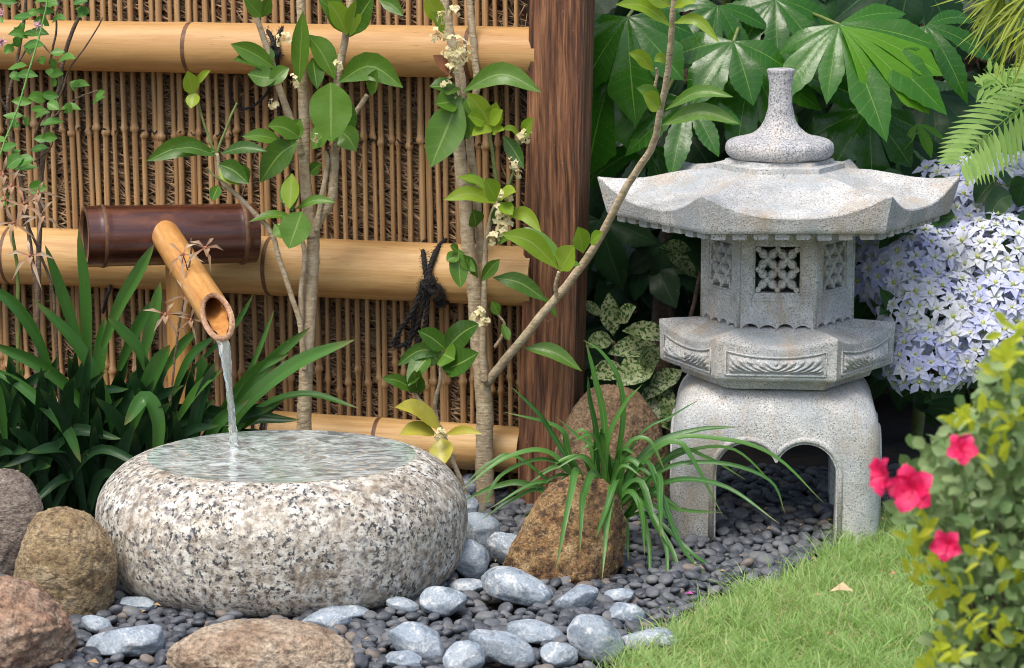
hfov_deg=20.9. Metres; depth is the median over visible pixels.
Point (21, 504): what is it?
boulder
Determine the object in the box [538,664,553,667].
pebble
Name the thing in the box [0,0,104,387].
climbing vine
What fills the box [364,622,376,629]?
pebble
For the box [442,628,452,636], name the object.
pebble
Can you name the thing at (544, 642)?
pebble
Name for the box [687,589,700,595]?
pebble
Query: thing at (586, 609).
pebble
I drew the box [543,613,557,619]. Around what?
pebble
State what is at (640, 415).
boulder
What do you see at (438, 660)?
pebble
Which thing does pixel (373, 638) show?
pebble
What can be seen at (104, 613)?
pebble
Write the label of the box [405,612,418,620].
pebble
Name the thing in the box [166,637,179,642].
pebble
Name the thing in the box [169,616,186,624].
pebble
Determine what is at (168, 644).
pebble
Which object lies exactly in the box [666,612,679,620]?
pebble
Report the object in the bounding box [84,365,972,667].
ground
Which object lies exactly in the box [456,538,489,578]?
cobble
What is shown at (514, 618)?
pebble
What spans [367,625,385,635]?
pebble
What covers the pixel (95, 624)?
cobble
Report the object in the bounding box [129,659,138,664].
pebble
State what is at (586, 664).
pebble
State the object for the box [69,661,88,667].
pebble
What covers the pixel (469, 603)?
pebble
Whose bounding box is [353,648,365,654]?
pebble
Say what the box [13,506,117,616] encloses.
boulder
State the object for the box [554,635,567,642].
pebble
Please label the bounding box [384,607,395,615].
pebble
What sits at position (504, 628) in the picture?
pebble
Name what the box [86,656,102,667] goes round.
pebble
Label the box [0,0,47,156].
thin stem
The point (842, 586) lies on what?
dead leaf
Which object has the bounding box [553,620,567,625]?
pebble
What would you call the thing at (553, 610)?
pebble
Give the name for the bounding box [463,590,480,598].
pebble
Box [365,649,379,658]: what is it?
pebble
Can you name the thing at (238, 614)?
pebble
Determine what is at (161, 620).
pebble
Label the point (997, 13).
needle shrub
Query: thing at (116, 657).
pebble
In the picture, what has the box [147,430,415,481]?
basin water
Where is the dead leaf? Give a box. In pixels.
[831,582,852,590]
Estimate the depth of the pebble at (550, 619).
4.29 m
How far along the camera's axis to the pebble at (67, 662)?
4.08 m
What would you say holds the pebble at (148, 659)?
on the pebble bed
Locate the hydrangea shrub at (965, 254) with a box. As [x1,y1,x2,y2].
[854,151,1023,465]
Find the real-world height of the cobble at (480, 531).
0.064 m
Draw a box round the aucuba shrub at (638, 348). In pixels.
[586,239,700,435]
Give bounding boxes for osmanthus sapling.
[382,320,481,493]
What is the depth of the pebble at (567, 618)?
4.28 m
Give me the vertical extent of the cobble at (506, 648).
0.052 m
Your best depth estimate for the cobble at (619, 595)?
4.43 m
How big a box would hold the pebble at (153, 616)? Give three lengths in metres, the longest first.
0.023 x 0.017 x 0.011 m
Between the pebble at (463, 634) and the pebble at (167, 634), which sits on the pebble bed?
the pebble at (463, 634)
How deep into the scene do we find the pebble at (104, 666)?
4.08 m
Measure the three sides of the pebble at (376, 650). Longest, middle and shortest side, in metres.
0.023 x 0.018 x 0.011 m
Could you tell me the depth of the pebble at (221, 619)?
4.30 m
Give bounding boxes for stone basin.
[95,440,467,616]
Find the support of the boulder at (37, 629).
on the ground at (894, 425)
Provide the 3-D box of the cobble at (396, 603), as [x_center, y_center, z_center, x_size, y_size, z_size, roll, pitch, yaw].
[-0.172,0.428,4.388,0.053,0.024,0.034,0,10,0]
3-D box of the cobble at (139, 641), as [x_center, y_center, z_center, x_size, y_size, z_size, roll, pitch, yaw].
[-0.580,0.459,4.165,0.118,0.045,0.078,0,10,0]
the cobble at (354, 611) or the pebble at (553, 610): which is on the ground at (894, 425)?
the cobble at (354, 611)
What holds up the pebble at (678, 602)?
on the ground at (894, 425)
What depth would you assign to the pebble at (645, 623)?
4.26 m
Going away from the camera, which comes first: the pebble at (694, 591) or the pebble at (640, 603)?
the pebble at (640, 603)
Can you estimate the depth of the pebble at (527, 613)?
4.33 m
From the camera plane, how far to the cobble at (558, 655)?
4.08 m
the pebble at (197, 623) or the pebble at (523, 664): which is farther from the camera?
the pebble at (197, 623)
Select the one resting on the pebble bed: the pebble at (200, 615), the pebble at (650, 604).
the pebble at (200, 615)
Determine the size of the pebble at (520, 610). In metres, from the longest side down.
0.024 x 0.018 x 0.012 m
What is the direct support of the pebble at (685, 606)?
on the pebble bed
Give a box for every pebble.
[50,663,65,667]
[59,659,73,667]
[69,614,83,625]
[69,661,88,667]
[72,656,85,661]
[73,652,84,657]
[76,631,91,641]
[77,640,84,646]
[78,623,87,630]
[81,646,102,656]
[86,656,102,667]
[96,610,111,617]
[98,626,115,632]
[99,664,108,667]
[106,615,117,623]
[108,605,122,614]
[110,653,123,662]
[110,662,124,667]
[121,665,136,667]
[122,605,141,617]
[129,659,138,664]
[135,614,148,620]
[140,654,153,664]
[147,609,162,616]
[149,613,159,621]
[149,664,159,667]
[152,618,164,623]
[153,622,167,630]
[153,649,166,665]
[163,630,171,639]
[164,642,174,647]
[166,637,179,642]
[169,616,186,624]
[179,611,193,618]
[181,608,195,613]
[191,620,204,626]
[193,612,205,619]
[206,611,214,615]
[215,609,227,617]
[216,615,234,622]
[226,610,243,618]
[268,615,284,619]
[299,610,313,618]
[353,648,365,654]
[354,653,368,667]
[361,635,377,642]
[361,641,375,648]
[362,610,376,619]
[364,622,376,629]
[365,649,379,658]
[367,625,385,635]
[367,647,380,654]
[370,663,382,667]
[375,611,391,621]
[376,657,386,666]
[381,630,389,640]
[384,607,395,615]
[393,665,406,667]
[396,610,407,615]
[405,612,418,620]
[420,659,438,667]
[428,612,439,620]
[431,625,443,630]
[432,656,442,663]
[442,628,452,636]
[443,643,450,649]
[445,637,455,644]
[448,624,466,634]
[459,618,473,631]
[460,635,468,640]
[461,631,470,636]
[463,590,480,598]
[465,600,474,606]
[471,606,488,614]
[475,611,495,621]
[498,602,512,612]
[499,626,507,631]
[507,615,522,622]
[514,608,526,614]
[515,661,528,667]
[525,611,535,616]
[527,606,540,613]
[532,602,547,608]
[533,647,540,660]
[538,609,551,616]
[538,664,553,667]
[540,615,554,623]
[541,640,553,646]
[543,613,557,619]
[544,599,551,605]
[547,606,557,613]
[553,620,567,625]
[554,625,567,634]
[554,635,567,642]
[558,610,575,620]
[558,616,570,626]
[560,606,578,612]
[574,609,586,613]
[579,607,590,612]
[582,660,595,667]
[588,608,605,615]
[596,594,614,603]
[602,611,611,620]
[609,619,623,629]
[617,629,627,636]
[625,620,642,632]
[636,599,646,606]
[640,621,651,626]
[641,618,652,622]
[646,601,659,608]
[649,609,659,614]
[652,613,665,622]
[655,597,667,604]
[661,606,670,613]
[662,592,676,602]
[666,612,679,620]
[675,599,686,605]
[676,603,694,613]
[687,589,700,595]
[690,595,699,600]
[707,585,720,595]
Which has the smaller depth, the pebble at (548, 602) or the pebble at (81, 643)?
the pebble at (81, 643)
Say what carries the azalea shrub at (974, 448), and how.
on the ground at (894, 425)
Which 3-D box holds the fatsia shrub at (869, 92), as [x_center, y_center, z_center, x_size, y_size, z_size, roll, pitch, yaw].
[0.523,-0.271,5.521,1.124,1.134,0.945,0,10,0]
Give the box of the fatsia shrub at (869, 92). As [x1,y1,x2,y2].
[584,0,1023,437]
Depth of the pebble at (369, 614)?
4.34 m
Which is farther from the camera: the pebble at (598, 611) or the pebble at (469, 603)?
the pebble at (469, 603)
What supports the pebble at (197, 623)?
on the ground at (894, 425)
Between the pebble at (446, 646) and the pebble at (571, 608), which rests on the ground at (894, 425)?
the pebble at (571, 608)
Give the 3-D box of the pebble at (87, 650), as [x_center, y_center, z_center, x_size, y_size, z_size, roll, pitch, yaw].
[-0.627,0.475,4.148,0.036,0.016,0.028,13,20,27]
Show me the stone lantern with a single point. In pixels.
(778, 360)
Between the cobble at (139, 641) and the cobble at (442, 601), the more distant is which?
the cobble at (442, 601)
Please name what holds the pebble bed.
on the ground at (894, 425)
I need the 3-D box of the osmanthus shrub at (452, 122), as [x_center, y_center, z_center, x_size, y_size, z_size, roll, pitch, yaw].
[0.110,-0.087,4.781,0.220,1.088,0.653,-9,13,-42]
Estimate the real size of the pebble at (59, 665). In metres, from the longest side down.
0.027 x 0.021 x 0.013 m
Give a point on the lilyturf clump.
(623, 486)
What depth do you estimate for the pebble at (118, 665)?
4.07 m
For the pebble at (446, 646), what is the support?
on the pebble bed
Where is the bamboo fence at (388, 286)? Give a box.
[0,0,594,504]
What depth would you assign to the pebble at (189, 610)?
4.37 m
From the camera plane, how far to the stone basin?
4.35 m
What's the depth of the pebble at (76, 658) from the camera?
4.09 m
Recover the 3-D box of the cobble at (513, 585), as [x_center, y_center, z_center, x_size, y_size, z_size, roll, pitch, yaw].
[0.008,0.402,4.425,0.116,0.063,0.077,0,10,0]
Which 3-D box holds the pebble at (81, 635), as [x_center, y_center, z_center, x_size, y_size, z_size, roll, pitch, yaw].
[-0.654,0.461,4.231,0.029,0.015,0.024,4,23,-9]
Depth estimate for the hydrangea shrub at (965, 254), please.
5.00 m
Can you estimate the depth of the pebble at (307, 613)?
4.33 m
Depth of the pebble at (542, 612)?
4.33 m
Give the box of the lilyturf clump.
[463,340,820,577]
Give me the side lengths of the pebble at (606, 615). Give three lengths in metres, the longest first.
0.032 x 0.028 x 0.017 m
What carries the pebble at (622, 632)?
on the pebble bed
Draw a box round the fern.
[937,58,1023,185]
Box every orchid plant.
[0,156,60,470]
[0,228,356,518]
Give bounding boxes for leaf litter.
[60,507,901,660]
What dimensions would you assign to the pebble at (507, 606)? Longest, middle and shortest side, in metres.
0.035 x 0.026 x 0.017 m
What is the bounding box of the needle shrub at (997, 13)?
[931,0,1023,89]
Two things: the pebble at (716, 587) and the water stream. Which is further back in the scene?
the water stream
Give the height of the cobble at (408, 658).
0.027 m
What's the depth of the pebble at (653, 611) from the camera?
4.35 m
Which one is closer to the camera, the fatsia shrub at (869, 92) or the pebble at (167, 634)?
the pebble at (167, 634)
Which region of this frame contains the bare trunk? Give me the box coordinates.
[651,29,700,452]
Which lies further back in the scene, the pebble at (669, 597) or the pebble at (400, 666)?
the pebble at (669, 597)
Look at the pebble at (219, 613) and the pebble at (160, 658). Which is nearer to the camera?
the pebble at (160, 658)
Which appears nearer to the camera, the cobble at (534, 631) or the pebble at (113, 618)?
the cobble at (534, 631)
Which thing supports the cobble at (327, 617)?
on the ground at (894, 425)
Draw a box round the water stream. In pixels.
[215,333,237,446]
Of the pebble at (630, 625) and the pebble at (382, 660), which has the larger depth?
the pebble at (630, 625)
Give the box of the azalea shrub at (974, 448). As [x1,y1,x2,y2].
[868,312,1023,667]
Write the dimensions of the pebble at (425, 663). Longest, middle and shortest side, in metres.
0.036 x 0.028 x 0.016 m
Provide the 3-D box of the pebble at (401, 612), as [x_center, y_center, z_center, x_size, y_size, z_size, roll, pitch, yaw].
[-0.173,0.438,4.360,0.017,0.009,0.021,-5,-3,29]
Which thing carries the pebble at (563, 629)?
on the ground at (894, 425)
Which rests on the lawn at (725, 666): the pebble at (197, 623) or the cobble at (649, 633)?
the cobble at (649, 633)
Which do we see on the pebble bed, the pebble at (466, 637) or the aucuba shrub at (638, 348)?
the pebble at (466, 637)
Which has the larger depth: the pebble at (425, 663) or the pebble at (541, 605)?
the pebble at (541, 605)
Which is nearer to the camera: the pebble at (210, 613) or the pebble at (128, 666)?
the pebble at (128, 666)
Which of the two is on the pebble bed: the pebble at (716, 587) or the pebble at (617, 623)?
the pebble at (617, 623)
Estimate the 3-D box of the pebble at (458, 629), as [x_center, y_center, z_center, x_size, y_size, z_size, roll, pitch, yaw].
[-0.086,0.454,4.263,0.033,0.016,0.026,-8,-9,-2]
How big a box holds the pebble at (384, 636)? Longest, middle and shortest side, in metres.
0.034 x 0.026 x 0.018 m
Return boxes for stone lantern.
[597,68,959,549]
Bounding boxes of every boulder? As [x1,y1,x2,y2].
[0,468,43,576]
[0,575,78,667]
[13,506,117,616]
[166,618,354,667]
[502,474,626,590]
[554,384,669,509]
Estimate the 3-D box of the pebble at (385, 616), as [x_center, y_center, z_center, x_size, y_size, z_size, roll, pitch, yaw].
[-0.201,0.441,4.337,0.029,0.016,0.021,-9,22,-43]
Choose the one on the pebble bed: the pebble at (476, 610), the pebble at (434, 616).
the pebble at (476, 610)
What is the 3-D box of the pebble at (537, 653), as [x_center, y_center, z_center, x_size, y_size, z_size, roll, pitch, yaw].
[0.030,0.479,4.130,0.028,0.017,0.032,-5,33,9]
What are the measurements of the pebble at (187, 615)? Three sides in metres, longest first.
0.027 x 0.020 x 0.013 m
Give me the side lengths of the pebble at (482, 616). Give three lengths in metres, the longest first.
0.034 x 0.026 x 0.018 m
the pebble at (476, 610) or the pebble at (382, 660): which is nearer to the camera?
the pebble at (382, 660)
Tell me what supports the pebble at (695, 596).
on the pebble bed
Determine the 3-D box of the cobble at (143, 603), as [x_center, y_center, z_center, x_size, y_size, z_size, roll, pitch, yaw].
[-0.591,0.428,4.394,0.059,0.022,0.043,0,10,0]
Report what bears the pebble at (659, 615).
on the pebble bed
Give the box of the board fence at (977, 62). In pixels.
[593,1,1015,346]
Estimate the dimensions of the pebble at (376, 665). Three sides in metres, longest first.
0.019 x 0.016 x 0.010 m
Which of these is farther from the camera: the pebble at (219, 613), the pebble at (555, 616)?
the pebble at (219, 613)
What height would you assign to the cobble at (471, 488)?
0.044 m
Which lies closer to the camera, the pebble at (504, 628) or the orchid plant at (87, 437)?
the pebble at (504, 628)
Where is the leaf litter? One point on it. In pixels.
(454, 578)
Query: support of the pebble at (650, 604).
on the ground at (894, 425)
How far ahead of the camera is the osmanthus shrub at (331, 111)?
4.92 m
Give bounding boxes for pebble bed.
[0,463,901,667]
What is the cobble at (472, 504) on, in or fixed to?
on the ground at (894, 425)
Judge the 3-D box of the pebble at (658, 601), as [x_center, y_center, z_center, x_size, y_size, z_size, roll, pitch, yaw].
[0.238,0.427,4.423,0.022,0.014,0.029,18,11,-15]
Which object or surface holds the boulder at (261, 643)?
on the ground at (894, 425)
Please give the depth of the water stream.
4.60 m
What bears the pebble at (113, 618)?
on the ground at (894, 425)
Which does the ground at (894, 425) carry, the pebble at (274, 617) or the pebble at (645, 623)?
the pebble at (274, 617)
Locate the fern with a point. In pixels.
(1006, 143)
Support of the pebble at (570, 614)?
on the pebble bed
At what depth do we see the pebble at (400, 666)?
4.05 m
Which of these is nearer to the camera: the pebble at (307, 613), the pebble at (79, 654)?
the pebble at (79, 654)
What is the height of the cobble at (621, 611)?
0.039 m
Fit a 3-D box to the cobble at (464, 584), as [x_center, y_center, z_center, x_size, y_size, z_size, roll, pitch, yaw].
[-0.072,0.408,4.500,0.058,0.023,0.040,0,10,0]
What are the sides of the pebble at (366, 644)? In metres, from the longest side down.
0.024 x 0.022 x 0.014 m
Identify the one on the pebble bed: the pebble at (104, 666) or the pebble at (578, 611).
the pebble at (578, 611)
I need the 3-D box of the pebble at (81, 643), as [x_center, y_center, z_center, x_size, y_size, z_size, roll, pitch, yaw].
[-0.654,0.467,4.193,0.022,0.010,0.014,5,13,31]
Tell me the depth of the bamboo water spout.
4.97 m
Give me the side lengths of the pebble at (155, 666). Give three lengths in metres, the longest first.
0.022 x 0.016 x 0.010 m
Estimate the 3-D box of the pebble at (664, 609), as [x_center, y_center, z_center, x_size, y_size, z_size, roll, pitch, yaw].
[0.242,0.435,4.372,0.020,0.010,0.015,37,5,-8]
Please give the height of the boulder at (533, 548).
0.206 m
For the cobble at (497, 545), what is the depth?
4.65 m
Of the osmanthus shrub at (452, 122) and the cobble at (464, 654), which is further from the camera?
the osmanthus shrub at (452, 122)
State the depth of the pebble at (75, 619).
4.30 m
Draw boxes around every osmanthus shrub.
[146,0,403,429]
[424,0,738,503]
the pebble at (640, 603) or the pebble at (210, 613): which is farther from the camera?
the pebble at (640, 603)
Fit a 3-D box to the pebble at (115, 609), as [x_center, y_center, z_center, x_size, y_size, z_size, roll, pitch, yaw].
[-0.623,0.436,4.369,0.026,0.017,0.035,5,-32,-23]
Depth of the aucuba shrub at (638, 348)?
5.13 m
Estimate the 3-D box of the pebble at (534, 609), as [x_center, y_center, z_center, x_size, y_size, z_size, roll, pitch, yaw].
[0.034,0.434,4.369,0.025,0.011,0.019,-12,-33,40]
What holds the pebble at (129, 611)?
on the ground at (894, 425)
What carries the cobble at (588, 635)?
on the ground at (894, 425)
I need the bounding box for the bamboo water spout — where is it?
[79,202,260,403]
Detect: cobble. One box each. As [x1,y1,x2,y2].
[81,615,111,633]
[85,624,164,656]
[119,597,156,611]
[303,608,351,627]
[317,605,368,618]
[385,650,421,667]
[386,596,419,612]
[388,621,444,659]
[419,586,467,616]
[442,640,484,667]
[450,578,482,591]
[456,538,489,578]
[462,473,475,493]
[465,494,478,512]
[466,512,499,544]
[469,629,535,666]
[481,566,553,606]
[485,532,516,563]
[507,619,563,644]
[540,642,577,667]
[554,584,598,609]
[567,614,622,664]
[604,588,634,601]
[609,602,645,623]
[622,627,677,649]
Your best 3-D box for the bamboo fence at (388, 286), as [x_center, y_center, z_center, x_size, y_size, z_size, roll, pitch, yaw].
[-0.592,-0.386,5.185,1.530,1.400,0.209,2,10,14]
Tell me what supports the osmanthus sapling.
on the pebble bed
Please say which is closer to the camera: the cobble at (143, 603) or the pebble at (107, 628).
the pebble at (107, 628)
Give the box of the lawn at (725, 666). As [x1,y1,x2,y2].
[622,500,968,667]
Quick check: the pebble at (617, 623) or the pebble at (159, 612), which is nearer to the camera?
the pebble at (617, 623)
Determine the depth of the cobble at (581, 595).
4.37 m
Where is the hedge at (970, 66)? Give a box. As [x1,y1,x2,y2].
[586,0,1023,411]
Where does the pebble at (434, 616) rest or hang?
on the ground at (894, 425)
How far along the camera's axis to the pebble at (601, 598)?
4.42 m
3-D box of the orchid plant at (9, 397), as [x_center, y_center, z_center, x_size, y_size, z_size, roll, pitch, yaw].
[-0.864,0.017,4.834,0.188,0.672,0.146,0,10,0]
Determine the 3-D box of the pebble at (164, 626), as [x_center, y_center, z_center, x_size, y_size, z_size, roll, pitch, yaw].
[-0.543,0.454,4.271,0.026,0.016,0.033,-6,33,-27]
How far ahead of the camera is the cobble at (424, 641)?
4.10 m
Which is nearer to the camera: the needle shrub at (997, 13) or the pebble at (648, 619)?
the pebble at (648, 619)
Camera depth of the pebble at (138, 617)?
4.33 m
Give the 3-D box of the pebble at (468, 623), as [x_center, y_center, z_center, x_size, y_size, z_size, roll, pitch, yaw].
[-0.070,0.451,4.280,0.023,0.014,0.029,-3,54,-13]
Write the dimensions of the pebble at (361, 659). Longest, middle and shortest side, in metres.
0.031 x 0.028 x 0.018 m
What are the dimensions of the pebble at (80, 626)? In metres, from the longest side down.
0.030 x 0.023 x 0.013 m
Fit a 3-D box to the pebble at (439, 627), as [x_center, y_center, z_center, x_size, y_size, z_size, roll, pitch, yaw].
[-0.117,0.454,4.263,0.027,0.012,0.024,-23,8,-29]

